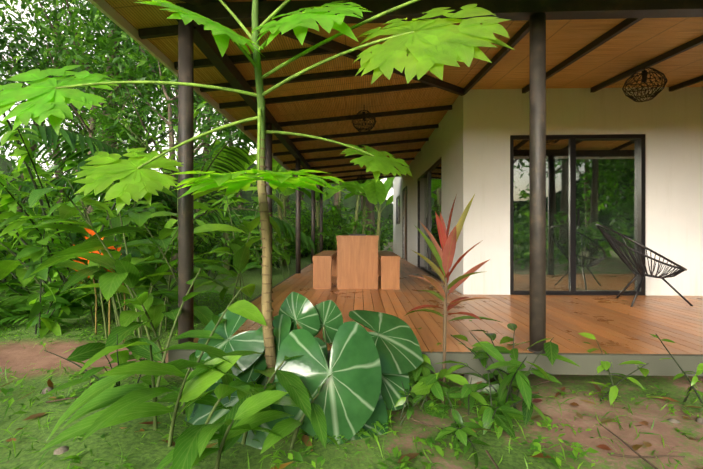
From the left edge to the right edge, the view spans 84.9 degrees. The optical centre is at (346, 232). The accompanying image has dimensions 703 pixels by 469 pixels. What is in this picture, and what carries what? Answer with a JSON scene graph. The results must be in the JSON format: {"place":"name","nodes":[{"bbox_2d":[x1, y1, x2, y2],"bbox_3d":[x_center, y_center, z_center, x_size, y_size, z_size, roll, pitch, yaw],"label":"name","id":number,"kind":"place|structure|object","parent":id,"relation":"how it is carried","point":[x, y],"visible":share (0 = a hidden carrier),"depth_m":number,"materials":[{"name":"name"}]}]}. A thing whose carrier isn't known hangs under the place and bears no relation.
{"place":"outdoors","nodes":[
{"label":"outdoors","id":0,"kind":"place"},
{"bbox_2d":[0,0,392,209],"bbox_3d":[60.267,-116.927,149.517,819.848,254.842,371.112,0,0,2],"label":"sky","id":1,"kind":"structure","parent":0,"point":[390,192],"depth_m":230.65,"materials":[{"name":"white"}]},
{"bbox_2d":[0,241,702,468],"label":"ground","id":2,"kind":"structure","parent":0,"point":[17,357],"depth_m":2.12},
{"bbox_2d":[0,287,122,325],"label":"ferns","id":3,"kind":"object","parent":2,"relation":"on","point":[5,311],"visible":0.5,"depth_m":4.53,"materials":[{"name":"green plant"}]},
{"bbox_2d":[0,184,229,340],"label":"heliconia","id":4,"kind":"object","parent":2,"relation":"on","point":[147,251],"depth_m":3.94,"materials":[{"name":"green plant"}]},
{"bbox_2d":[0,175,331,468],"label":"ginger","id":5,"kind":"object","parent":2,"relation":"on","point":[248,411],"depth_m":2.03,"materials":[{"name":"green plant"}]},
{"bbox_2d":[0,0,375,277],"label":"tree trunks","id":6,"kind":"object","parent":2,"relation":"on","point":[370,207],"visible":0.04,"depth_m":12.45,"materials":[{"name":"green plant"}]},
{"bbox_2d":[0,0,392,187],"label":"tree crowns","id":7,"kind":"object","parent":6,"relation":"attached to","point":[132,54],"visible":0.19,"depth_m":9.64,"materials":[{"name":"green plant"}]},
{"bbox_2d":[0,153,392,241],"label":"forest","id":8,"kind":"object","parent":2,"relation":"on","point":[351,201],"depth_m":43.68,"materials":[{"name":"green plant"}]},
{"bbox_2d":[0,102,394,338],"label":"understory","id":9,"kind":"object","parent":2,"relation":"on","point":[231,159],"depth_m":6.94,"materials":[{"name":"green plant"}]},
{"bbox_2d":[0,0,514,382],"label":"papaya","id":10,"kind":"object","parent":2,"relation":"on","point":[434,46],"depth_m":2.07,"materials":[{"name":"green plant"}]},
{"bbox_2d":[185,292,422,448],"bbox_3d":[-0.242,0.807,2.281,1.441,0.834,0.726,0,0,2],"label":"alocasia","id":11,"kind":"object","parent":2,"relation":"on","point":[367,370],"depth_m":2.12,"materials":[{"name":"green plant"}]},
{"bbox_2d":[0,291,702,468],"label":"ground cover","id":12,"kind":"object","parent":2,"relation":"on","point":[404,460],"visible":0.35,"depth_m":2.05,"materials":[{"name":"green plant"}]},
{"bbox_2d":[42,323,702,468],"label":"plants","id":13,"kind":"object","parent":2,"relation":"on","point":[502,416],"depth_m":2.23,"materials":[{"name":"green plant"}]},
{"bbox_2d":[42,376,702,468],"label":"fallen leaves","id":14,"kind":"object","parent":2,"relation":"on","point":[61,450],"visible":0.58,"depth_m":1.83,"materials":[{"name":"brown plant"}]},
{"bbox_2d":[168,257,702,391],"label":"deck","id":15,"kind":"structure","parent":2,"relation":"on","point":[615,328],"depth_m":3.40,"materials":[{"name":"brown wood"}]},
{"bbox_2d":[313,251,336,288],"bbox_3d":[-0.320,0.570,6.320,0.270,0.470,1.700,0,0,2],"label":"bench","id":16,"kind":"object","parent":15,"relation":"on","point":[324,267],"visible":0.83,"depth_m":5.47,"materials":[{"name":"brown wood"}]},
{"bbox_2d":[336,234,378,288],"bbox_3d":[0.185,0.413,6.303,0.600,0.784,1.700,0,0,2],"label":"table","id":17,"kind":"object","parent":15,"relation":"on","point":[357,261],"visible":1,"depth_m":5.45,"materials":[{"name":"brown wood"}]},
{"bbox_2d":[178,12,545,352],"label":"posts","id":18,"kind":"object","parent":15,"relation":"on","point":[537,176],"visible":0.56,"depth_m":2.66,"materials":[{"name":"black metal"}]},
{"bbox_2d":[88,0,702,184],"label":"ceiling","id":19,"kind":"structure","parent":18,"relation":"on","point":[643,40],"depth_m":4.17,"materials":[{"name":"brown wood"}]},
{"bbox_2d":[357,171,366,183],"bbox_3d":[0.426,-1.573,10.947,0.288,0.349,0.285,0,0,2],"label":"lamp","id":20,"kind":"object","parent":19,"relation":"hanging from","point":[361,181],"visible":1,"depth_m":10.93,"materials":[{"name":"black wicker"}]},
{"bbox_2d":[352,110,375,132],"bbox_3d":[0.238,-1.563,5.250,0.338,0.370,0.335,0,0,2],"label":"lamp","id":21,"kind":"object","parent":19,"relation":"hanging from","point":[360,129],"visible":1,"depth_m":5.19,"materials":[{"name":"black wicker"}]},
{"bbox_2d":[622,67,667,101],"bbox_3d":[3.097,-1.551,4.000,0.378,0.336,0.374,0,0,2],"label":"lamp","id":22,"kind":"object","parent":19,"relation":"hanging from","point":[644,73],"visible":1,"depth_m":3.96,"materials":[{"name":"black wicker"}]},
{"bbox_2d":[138,0,702,185],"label":"roof steel","id":23,"kind":"object","parent":18,"relation":"on","point":[633,12],"visible":0.62,"depth_m":3.30,"materials":[{"name":"black metal"}]},
{"bbox_2d":[378,251,399,289],"bbox_3d":[0.650,0.570,6.286,0.270,0.470,1.700,0,0,2],"label":"bench","id":24,"kind":"object","parent":15,"relation":"on","point":[389,267],"visible":0.83,"depth_m":5.44,"materials":[{"name":"brown wood"}]},
{"bbox_2d":[393,87,702,295],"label":"house walls","id":25,"kind":"structure","parent":15,"relation":"on","point":[468,143],"depth_m":4.98,"materials":[{"name":"paint"}]},
{"bbox_2d":[396,134,644,294],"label":"doors and windows","id":26,"kind":"structure","parent":25,"relation":"attached to","point":[592,181],"depth_m":5.01,"materials":[{"name":"black metal"}]},
{"bbox_2d":[595,224,692,306],"bbox_3d":[3.320,0.353,4.385,0.775,0.917,0.771,0,0,-22],"label":"chair","id":27,"kind":"object","parent":15,"relation":"on","point":[614,245],"visible":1,"depth_m":4.27,"materials":[{"name":"black metal"}]},
{"bbox_2d":[406,194,502,403],"bbox_3d":[0.695,0.422,2.423,0.636,1.327,0.628,0,0,2],"label":"cordyline","id":28,"kind":"object","parent":2,"relation":"on","point":[444,256],"depth_m":2.41,"materials":[{"name":"red plant"}]}
]}

